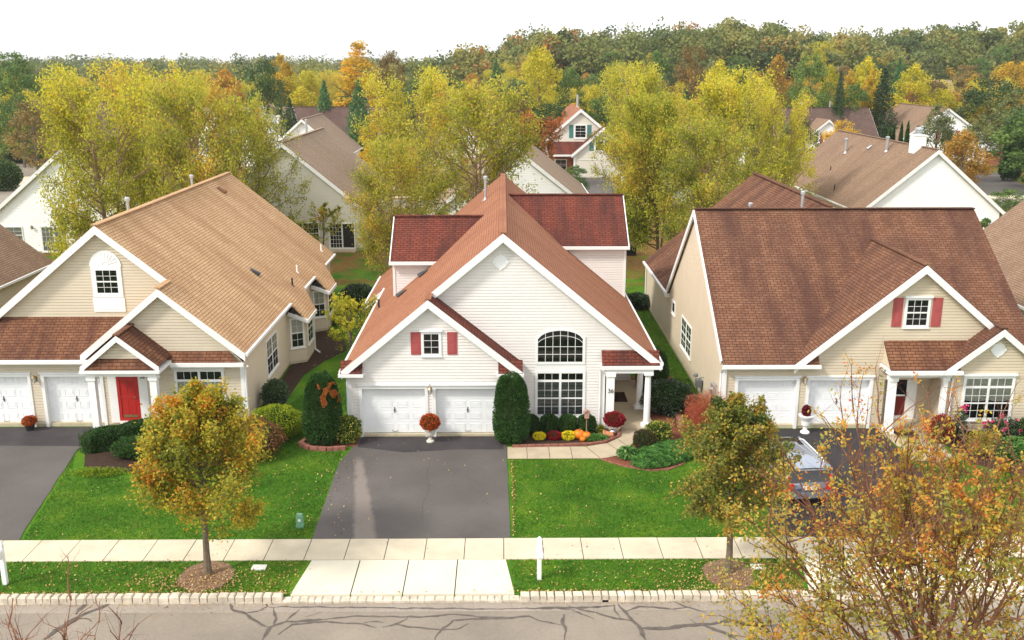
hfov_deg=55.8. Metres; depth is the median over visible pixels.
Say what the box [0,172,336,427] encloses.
suburban house
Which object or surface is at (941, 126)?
broadleaf tree
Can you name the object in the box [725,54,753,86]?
broadleaf tree
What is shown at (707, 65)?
broadleaf tree
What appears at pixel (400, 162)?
birch tree
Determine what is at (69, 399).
garage door
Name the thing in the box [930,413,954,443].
scarlet bush
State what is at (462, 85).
broadleaf tree
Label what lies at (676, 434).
planting bed
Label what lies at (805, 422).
urn
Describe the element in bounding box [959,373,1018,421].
window
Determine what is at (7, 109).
broadleaf tree
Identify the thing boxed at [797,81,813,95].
broadleaf tree
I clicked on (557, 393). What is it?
window
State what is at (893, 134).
slim evergreen
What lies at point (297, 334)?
window
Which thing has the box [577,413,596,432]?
boxwood ball
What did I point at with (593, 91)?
broadleaf tree
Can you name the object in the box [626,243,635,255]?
air conditioner
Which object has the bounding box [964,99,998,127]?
broadleaf tree
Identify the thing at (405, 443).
driveway sealer
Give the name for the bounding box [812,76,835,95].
broadleaf tree
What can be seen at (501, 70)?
broadleaf tree
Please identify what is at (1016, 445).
hedge
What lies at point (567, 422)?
boxwood ball
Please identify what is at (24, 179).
back sidewalk
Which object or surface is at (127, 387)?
front door
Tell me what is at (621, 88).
broadleaf tree
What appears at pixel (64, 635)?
bare tree
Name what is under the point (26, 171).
back street
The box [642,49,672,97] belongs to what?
broadleaf tree
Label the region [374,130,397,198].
broadleaf tree
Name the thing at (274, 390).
dark shrub
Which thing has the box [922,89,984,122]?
broadleaf tree
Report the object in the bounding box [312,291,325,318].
window
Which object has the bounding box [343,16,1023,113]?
wooded ridge
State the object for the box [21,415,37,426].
potted plant
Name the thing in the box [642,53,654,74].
broadleaf tree
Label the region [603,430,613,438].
terracotta pot
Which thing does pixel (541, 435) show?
chrysanthemum
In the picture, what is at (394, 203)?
back street
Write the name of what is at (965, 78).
broadleaf tree
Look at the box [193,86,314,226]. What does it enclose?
birch tree
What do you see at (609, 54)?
broadleaf tree
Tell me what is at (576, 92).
birch tree
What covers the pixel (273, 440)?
lace maple
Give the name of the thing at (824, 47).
birch tree
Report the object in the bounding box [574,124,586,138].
window
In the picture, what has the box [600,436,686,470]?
bed edging
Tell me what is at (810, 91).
broadleaf tree
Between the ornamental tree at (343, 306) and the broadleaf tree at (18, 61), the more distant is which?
the broadleaf tree at (18, 61)
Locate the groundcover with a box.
[70,466,129,477]
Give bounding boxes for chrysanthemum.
[532,431,545,439]
[546,430,561,440]
[561,430,575,440]
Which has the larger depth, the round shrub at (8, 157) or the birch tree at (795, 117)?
the round shrub at (8, 157)
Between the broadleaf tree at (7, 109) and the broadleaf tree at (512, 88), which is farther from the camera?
the broadleaf tree at (512, 88)
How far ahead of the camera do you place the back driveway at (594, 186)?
126.17 m
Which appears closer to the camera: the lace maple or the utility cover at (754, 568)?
the utility cover at (754, 568)
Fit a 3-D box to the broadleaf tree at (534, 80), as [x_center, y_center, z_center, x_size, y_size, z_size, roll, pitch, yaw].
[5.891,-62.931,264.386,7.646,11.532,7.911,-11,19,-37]
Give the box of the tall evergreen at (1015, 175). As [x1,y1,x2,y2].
[997,135,1023,180]
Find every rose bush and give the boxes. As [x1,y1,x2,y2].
[953,404,969,441]
[981,413,1022,441]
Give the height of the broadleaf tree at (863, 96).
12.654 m
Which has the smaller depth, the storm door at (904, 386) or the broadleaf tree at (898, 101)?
the storm door at (904, 386)
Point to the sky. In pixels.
(140, 29)
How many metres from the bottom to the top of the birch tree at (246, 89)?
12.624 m
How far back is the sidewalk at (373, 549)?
31.35 m
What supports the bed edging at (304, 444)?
on the ground at (348, 268)
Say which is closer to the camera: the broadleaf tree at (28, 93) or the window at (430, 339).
the window at (430, 339)
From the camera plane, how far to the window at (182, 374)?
41.52 m
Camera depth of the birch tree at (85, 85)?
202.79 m
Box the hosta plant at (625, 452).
[616,445,637,459]
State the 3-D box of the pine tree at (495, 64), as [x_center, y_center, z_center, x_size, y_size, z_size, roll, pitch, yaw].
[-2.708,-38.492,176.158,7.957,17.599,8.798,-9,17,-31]
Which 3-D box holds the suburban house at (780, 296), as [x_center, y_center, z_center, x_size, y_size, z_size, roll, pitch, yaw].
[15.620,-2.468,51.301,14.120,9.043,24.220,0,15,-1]
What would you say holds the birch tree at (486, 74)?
on the ground at (348, 268)
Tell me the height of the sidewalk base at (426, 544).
0.062 m
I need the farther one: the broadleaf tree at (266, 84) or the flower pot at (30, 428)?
the broadleaf tree at (266, 84)
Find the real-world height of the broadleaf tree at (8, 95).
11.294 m
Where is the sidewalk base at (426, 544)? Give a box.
[27,538,862,560]
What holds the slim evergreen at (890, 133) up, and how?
on the ground at (348, 268)
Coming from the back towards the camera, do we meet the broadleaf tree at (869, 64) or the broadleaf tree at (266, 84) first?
the broadleaf tree at (869, 64)
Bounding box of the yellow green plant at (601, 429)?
[595,424,604,432]
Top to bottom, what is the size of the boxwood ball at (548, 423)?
0.888 m
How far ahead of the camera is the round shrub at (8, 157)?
153.85 m
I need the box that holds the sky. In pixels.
[0,0,1023,65]
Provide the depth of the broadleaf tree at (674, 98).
162.23 m
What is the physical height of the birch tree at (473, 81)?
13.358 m
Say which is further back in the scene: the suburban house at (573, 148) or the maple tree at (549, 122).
the suburban house at (573, 148)
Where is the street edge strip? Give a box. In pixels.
[0,600,1023,613]
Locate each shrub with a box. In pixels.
[0,158,23,190]
[1,147,43,162]
[110,434,146,459]
[259,378,288,405]
[301,369,342,445]
[331,312,354,324]
[334,414,361,444]
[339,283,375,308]
[492,371,531,445]
[627,291,649,309]
[632,429,656,448]
[644,420,673,441]
[965,429,1002,456]
[980,217,991,227]
[1015,418,1023,436]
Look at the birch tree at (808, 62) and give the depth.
269.88 m
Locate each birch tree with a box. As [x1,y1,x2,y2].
[0,99,53,156]
[26,51,186,260]
[40,75,95,137]
[85,48,220,219]
[100,75,131,92]
[131,63,263,204]
[178,83,224,125]
[184,69,216,82]
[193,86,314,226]
[210,86,243,101]
[235,80,258,105]
[265,71,309,105]
[282,68,323,97]
[318,69,346,105]
[342,126,451,279]
[349,63,471,214]
[398,72,545,214]
[417,90,465,126]
[465,78,508,99]
[480,67,512,85]
[501,60,531,87]
[502,77,534,106]
[520,54,551,87]
[563,84,598,113]
[585,58,675,205]
[600,74,719,253]
[607,61,635,86]
[653,106,764,245]
[664,57,800,217]
[671,80,709,108]
[749,86,817,186]
[790,46,815,78]
[802,53,826,84]
[805,40,835,66]
[829,48,853,64]
[928,79,958,91]
[968,77,1019,130]
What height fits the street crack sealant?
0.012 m
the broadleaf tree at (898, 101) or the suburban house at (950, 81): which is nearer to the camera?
the broadleaf tree at (898, 101)
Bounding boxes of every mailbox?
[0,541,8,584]
[536,536,543,579]
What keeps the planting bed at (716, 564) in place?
on the ground at (348, 268)
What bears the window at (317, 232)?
in the suburban house at (328, 158)
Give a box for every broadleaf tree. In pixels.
[0,50,46,101]
[0,64,44,167]
[0,86,16,139]
[2,100,60,170]
[16,89,55,146]
[36,78,64,137]
[79,85,112,115]
[87,81,97,98]
[87,91,105,133]
[207,68,246,105]
[243,57,289,160]
[255,88,286,105]
[267,52,298,105]
[286,86,320,105]
[296,69,331,105]
[332,40,389,121]
[335,75,371,105]
[358,109,389,175]
[374,50,409,142]
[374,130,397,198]
[397,104,428,138]
[402,77,423,105]
[406,90,421,120]
[455,76,473,92]
[460,72,480,101]
[472,79,507,104]
[482,76,515,91]
[489,93,535,141]
[496,63,517,80]
[497,80,523,110]
[504,70,521,81]
[505,78,532,100]
[507,44,568,150]
[516,100,562,119]
[526,69,543,101]
[526,102,565,150]
[540,84,569,115]
[554,67,588,113]
[562,74,579,99]
[565,165,590,189]
[566,56,595,78]
[570,73,596,97]
[580,84,611,126]
[581,71,607,121]
[584,95,622,128]
[597,49,626,82]
[609,76,631,107]
[632,52,649,72]
[632,80,676,99]
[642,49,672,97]
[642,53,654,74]
[660,69,681,92]
[666,92,689,122]
[671,44,707,100]
[674,96,705,121]
[676,68,694,92]
[682,56,703,78]
[688,61,715,79]
[697,59,734,110]
[722,102,762,154]
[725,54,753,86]
[742,73,758,126]
[751,52,795,143]
[755,129,818,195]
[757,50,785,76]
[779,104,822,175]
[785,51,835,106]
[786,86,815,99]
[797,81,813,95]
[806,47,827,85]
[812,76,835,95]
[816,63,839,106]
[820,120,861,139]
[831,65,860,89]
[840,69,860,106]
[841,82,869,113]
[847,55,884,112]
[854,65,887,89]
[858,68,884,128]
[874,63,891,77]
[877,58,887,66]
[885,60,910,84]
[886,93,908,109]
[892,62,937,105]
[903,81,923,103]
[911,79,955,106]
[914,54,951,79]
[917,103,960,161]
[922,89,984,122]
[925,88,963,110]
[940,129,995,192]
[943,67,957,89]
[947,114,1006,181]
[948,64,983,91]
[954,74,1023,138]
[956,73,982,111]
[956,73,985,97]
[963,57,994,82]
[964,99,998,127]
[981,90,1023,145]
[982,55,996,74]
[987,61,1023,112]
[988,109,1023,182]
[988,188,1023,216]
[990,45,1014,78]
[990,108,1021,149]
[992,94,1023,124]
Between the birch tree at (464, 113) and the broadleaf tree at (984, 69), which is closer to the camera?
the birch tree at (464, 113)
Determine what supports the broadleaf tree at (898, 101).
on the ground at (348, 268)
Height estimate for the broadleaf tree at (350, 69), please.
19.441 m
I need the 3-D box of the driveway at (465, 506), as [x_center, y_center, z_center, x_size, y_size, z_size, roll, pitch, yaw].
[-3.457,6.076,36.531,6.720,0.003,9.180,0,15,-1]
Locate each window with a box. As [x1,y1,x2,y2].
[4,226,23,240]
[40,226,67,252]
[90,266,123,297]
[171,367,225,399]
[265,329,279,378]
[289,318,305,349]
[300,222,319,239]
[307,318,314,345]
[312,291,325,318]
[328,292,332,314]
[419,330,442,357]
[535,328,585,364]
[535,371,585,417]
[555,159,566,169]
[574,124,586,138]
[594,140,604,151]
[671,299,675,316]
[679,314,691,360]
[902,296,933,328]
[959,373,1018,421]
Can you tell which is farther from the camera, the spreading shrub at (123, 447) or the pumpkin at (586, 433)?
the pumpkin at (586, 433)
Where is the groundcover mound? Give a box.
[630,437,696,469]
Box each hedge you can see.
[78,417,150,454]
[991,435,1023,465]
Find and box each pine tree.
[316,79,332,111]
[344,79,375,159]
[488,59,505,134]
[682,89,689,103]
[890,57,904,99]
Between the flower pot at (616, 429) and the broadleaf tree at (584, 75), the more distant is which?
the broadleaf tree at (584, 75)
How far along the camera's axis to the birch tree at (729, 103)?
80.62 m
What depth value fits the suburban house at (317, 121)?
141.84 m
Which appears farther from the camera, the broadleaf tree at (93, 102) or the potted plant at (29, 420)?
the broadleaf tree at (93, 102)
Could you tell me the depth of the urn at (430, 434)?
40.11 m
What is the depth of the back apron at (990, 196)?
114.71 m
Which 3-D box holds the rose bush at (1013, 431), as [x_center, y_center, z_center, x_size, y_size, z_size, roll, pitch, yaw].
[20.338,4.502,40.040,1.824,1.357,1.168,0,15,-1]
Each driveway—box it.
[0,446,80,539]
[312,437,509,538]
[580,178,618,193]
[745,428,973,536]
[962,167,1023,194]
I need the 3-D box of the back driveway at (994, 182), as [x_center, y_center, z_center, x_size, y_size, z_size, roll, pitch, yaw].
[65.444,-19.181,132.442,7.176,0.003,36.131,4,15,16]
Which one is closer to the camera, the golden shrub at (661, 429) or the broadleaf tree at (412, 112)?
the golden shrub at (661, 429)
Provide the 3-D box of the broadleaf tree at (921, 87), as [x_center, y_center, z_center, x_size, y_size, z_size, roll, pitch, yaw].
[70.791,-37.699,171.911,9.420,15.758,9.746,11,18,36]
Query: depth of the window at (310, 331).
51.82 m
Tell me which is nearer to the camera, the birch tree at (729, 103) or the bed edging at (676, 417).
the bed edging at (676, 417)
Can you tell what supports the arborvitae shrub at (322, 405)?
on the planting bed at (338, 444)
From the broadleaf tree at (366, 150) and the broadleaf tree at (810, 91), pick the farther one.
the broadleaf tree at (810, 91)
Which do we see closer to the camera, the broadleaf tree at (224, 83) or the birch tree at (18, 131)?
the birch tree at (18, 131)
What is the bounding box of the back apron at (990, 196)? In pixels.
[988,195,1023,198]
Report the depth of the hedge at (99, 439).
39.31 m
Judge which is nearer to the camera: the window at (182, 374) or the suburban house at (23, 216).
the window at (182, 374)
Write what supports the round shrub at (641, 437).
on the planting bed at (676, 434)
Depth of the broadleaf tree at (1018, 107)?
146.53 m
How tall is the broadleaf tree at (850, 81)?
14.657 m
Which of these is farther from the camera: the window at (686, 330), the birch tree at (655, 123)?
the birch tree at (655, 123)
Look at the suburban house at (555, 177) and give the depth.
79.27 m
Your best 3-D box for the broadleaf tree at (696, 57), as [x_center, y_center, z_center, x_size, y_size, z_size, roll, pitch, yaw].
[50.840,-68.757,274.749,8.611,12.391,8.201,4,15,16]
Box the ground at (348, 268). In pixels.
[0,72,1023,596]
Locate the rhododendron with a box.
[639,378,699,417]
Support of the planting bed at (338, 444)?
on the ground at (348, 268)
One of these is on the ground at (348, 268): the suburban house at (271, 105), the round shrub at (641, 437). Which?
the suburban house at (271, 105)
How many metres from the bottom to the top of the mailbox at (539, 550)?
1.450 m
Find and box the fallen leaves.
[0,258,1015,619]
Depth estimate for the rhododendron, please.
42.95 m
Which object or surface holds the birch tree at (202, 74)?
on the ground at (348, 268)
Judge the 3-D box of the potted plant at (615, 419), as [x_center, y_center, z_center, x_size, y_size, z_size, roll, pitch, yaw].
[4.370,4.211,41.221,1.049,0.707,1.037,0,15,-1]
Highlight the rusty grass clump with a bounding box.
[681,386,727,441]
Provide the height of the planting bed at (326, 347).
0.003 m
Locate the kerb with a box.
[0,590,1023,604]
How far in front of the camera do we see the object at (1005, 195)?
95.05 m
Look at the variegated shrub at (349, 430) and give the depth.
39.85 m
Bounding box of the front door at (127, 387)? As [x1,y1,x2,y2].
[116,377,141,420]
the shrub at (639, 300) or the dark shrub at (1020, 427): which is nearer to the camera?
the dark shrub at (1020, 427)
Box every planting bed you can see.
[84,322,346,471]
[176,561,234,592]
[302,440,352,447]
[512,428,600,445]
[602,377,682,469]
[702,558,753,589]
[943,435,1023,474]
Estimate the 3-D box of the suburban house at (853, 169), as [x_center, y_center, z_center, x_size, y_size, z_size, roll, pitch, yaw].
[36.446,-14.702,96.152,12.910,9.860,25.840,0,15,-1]
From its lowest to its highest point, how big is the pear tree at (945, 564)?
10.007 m
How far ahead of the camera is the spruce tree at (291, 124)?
141.49 m
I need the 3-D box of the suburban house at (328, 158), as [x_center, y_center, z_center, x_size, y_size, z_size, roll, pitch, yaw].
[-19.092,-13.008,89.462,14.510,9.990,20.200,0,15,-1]
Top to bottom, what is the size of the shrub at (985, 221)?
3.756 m
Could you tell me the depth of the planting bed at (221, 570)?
29.72 m
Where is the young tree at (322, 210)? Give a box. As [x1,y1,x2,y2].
[296,200,345,244]
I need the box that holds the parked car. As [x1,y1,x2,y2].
[747,436,833,499]
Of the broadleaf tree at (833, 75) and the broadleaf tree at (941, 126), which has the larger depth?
the broadleaf tree at (833, 75)
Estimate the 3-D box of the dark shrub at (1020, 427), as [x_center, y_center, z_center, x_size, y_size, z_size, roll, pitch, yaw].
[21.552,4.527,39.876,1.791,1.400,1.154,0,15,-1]
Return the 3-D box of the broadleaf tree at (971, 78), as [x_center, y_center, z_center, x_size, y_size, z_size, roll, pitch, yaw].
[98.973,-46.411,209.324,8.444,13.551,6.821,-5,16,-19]
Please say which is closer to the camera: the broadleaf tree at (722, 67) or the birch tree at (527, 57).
the broadleaf tree at (722, 67)
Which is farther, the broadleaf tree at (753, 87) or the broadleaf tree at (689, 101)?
the broadleaf tree at (753, 87)
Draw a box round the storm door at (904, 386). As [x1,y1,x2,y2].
[883,379,917,418]
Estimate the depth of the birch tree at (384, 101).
88.50 m
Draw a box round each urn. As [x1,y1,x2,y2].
[424,429,436,442]
[798,413,813,433]
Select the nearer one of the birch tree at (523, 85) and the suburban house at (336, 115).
the suburban house at (336, 115)
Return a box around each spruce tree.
[282,98,298,135]
[831,71,848,119]
[868,68,898,137]
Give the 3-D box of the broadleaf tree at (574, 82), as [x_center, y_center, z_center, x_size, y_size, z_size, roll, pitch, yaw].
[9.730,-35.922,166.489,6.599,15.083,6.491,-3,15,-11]
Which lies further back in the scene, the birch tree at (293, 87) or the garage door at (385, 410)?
the birch tree at (293, 87)
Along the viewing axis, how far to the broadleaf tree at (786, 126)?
118.12 m
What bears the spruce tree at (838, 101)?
on the ground at (348, 268)
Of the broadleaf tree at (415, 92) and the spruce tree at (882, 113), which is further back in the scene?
the broadleaf tree at (415, 92)
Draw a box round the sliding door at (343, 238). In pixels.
[328,223,355,248]
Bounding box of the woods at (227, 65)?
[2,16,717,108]
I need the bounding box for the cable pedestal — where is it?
[296,513,303,528]
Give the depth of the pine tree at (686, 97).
166.53 m
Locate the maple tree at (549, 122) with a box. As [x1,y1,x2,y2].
[515,108,565,158]
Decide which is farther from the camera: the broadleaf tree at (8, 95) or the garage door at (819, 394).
the broadleaf tree at (8, 95)
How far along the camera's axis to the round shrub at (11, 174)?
120.02 m
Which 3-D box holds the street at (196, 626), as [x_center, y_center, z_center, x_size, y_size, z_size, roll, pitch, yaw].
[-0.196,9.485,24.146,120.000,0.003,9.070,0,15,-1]
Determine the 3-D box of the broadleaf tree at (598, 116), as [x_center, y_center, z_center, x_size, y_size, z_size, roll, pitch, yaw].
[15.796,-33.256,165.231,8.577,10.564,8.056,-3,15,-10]
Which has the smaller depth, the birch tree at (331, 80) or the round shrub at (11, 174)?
the round shrub at (11, 174)
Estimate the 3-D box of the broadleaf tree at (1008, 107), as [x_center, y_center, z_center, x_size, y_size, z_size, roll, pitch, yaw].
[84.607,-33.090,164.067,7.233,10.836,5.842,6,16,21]
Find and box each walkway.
[507,430,636,458]
[888,437,951,461]
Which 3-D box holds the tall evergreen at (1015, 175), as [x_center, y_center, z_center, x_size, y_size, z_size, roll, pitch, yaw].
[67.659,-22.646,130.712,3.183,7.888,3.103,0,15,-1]
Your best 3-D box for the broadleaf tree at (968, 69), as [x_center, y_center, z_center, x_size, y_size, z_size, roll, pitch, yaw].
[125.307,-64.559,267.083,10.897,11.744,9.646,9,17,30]
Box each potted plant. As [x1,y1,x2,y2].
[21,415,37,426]
[419,413,440,431]
[602,411,626,427]
[801,404,811,416]
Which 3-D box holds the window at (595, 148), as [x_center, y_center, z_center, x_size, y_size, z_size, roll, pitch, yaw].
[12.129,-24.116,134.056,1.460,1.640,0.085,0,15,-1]
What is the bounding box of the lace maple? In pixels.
[218,414,287,458]
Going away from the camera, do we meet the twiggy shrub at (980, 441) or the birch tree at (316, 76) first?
the twiggy shrub at (980, 441)
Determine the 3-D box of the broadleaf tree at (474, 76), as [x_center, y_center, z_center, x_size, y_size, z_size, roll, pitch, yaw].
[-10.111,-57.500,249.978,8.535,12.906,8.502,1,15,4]
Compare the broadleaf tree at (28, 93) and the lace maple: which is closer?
the lace maple
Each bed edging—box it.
[298,437,344,451]
[512,429,621,447]
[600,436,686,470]
[673,411,684,432]
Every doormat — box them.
[614,392,627,401]
[894,430,917,435]
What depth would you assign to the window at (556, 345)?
41.10 m
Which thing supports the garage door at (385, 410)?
in the suburban house at (478, 295)
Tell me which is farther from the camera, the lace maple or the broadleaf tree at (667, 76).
the broadleaf tree at (667, 76)
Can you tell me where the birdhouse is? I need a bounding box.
[583,409,589,430]
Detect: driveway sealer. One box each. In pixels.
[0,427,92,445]
[358,436,503,451]
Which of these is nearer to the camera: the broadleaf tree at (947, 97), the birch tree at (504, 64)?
the broadleaf tree at (947, 97)
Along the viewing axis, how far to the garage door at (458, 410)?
40.86 m
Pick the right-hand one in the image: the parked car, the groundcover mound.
the parked car
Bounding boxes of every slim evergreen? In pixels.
[884,126,887,137]
[888,127,891,139]
[892,123,895,139]
[898,121,903,141]
[903,120,909,142]
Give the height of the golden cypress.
1.496 m
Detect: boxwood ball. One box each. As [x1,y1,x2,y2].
[529,413,539,433]
[539,413,558,432]
[558,413,577,431]
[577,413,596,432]
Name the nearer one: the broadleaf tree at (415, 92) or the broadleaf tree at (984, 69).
the broadleaf tree at (415, 92)
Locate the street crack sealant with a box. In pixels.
[44,602,784,639]
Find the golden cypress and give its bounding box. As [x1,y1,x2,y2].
[251,403,302,439]
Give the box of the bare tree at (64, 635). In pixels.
[0,549,150,639]
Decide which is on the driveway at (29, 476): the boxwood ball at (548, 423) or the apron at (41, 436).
the apron at (41, 436)
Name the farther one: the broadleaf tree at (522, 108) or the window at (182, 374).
the broadleaf tree at (522, 108)
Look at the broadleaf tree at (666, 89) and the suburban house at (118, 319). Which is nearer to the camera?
the suburban house at (118, 319)
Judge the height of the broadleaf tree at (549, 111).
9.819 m
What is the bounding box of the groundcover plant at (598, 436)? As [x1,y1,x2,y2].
[586,432,608,440]
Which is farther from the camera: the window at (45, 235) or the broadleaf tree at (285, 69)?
the broadleaf tree at (285, 69)
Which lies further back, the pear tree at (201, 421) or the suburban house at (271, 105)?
the suburban house at (271, 105)
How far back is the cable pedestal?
32.78 m
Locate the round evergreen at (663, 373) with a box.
[635,347,669,387]
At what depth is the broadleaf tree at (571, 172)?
110.95 m
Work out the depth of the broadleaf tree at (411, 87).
257.91 m
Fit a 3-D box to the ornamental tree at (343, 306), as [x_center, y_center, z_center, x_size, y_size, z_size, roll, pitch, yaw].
[-8.457,0.204,51.636,3.007,3.708,3.846,-7,16,-25]
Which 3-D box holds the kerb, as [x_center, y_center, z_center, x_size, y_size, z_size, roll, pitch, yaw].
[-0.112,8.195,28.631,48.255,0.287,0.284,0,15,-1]
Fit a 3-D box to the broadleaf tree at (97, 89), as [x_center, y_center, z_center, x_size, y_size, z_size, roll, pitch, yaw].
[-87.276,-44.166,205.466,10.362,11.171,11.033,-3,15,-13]
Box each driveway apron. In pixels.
[290,559,513,596]
[803,557,1023,594]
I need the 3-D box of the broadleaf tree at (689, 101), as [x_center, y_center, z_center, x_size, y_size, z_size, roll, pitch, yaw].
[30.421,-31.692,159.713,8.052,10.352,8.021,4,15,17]
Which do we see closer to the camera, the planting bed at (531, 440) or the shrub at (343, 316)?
the planting bed at (531, 440)
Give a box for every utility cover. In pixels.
[251,564,266,570]
[750,564,765,569]
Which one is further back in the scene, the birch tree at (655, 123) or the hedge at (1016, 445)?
the birch tree at (655, 123)
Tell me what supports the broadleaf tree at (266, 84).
on the ground at (348, 268)
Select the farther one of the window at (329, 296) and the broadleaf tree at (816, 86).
the broadleaf tree at (816, 86)
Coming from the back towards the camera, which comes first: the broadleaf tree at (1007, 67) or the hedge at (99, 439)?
the broadleaf tree at (1007, 67)
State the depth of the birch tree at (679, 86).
170.51 m
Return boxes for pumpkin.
[574,428,583,438]
[582,431,590,439]
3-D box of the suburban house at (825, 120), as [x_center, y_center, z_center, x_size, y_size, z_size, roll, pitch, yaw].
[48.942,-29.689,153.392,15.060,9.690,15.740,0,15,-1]
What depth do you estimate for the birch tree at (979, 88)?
183.88 m
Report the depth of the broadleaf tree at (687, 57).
168.32 m
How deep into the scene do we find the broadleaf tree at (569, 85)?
259.30 m
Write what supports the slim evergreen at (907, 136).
on the ground at (348, 268)
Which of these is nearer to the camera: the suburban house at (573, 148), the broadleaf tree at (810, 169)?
the broadleaf tree at (810, 169)
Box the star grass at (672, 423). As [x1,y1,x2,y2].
[665,418,675,427]
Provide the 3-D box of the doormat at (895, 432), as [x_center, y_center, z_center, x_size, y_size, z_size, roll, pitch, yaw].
[16.640,4.774,41.026,0.900,0.020,0.600,0,15,-1]
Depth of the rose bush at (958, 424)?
40.17 m
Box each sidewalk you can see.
[0,536,1023,561]
[19,176,29,184]
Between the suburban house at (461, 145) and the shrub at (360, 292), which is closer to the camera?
the shrub at (360, 292)
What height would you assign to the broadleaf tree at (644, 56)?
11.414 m
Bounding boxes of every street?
[0,162,35,203]
[0,602,1023,639]
[393,199,1022,207]
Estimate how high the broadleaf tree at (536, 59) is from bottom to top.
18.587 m
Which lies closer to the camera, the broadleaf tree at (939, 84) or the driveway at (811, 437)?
the driveway at (811, 437)
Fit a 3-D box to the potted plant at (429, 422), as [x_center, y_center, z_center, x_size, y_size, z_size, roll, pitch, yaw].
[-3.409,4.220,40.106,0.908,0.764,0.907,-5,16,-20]
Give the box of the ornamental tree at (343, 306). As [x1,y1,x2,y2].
[321,291,377,350]
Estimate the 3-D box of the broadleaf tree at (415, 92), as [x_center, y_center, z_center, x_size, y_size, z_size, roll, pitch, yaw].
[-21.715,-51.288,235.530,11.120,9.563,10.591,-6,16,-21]
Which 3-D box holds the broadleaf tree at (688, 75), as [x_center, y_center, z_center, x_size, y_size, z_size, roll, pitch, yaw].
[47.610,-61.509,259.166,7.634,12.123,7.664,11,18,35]
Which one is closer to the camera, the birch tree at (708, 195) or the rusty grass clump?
the rusty grass clump
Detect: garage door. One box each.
[0,377,31,421]
[46,377,104,421]
[363,389,424,431]
[436,389,497,431]
[738,380,794,422]
[808,380,867,422]
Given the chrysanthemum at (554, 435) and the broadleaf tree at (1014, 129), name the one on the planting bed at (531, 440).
the chrysanthemum at (554, 435)
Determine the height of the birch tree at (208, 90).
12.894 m
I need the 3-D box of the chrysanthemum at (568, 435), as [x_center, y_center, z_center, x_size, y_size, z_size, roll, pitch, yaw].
[2.373,4.831,40.603,0.703,0.412,0.636,0,15,-1]
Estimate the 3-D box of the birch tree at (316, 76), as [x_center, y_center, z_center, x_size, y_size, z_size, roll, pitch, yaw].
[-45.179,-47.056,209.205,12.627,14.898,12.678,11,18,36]
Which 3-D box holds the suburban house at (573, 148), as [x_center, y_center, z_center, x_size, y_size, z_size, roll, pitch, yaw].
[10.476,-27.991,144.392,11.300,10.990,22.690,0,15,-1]
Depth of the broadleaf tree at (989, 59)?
280.38 m
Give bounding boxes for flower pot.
[25,424,34,430]
[607,426,620,432]
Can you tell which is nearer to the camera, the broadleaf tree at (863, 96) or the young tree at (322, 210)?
the young tree at (322, 210)
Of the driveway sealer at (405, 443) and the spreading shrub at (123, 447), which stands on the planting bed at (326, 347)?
the spreading shrub at (123, 447)
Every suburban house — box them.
[0,133,190,252]
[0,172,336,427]
[0,224,52,307]
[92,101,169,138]
[193,104,297,166]
[240,119,394,252]
[262,113,362,156]
[293,106,383,135]
[338,173,663,436]
[424,130,588,214]
[425,110,487,171]
[544,95,619,177]
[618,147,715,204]
[643,172,1023,436]
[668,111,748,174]
[762,101,878,167]
[779,127,1005,228]
[877,103,1001,166]
[925,80,954,92]
[983,200,1023,316]
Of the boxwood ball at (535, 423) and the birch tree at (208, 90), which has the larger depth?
the birch tree at (208, 90)
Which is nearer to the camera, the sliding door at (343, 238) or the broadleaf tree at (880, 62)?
the sliding door at (343, 238)
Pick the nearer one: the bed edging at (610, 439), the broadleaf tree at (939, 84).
the bed edging at (610, 439)
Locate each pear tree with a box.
[123,376,275,575]
[664,391,804,573]
[689,336,1023,639]
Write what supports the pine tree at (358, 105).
on the ground at (348, 268)
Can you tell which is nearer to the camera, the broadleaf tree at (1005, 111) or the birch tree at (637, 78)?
the birch tree at (637, 78)
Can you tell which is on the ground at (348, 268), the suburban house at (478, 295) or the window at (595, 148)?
the suburban house at (478, 295)

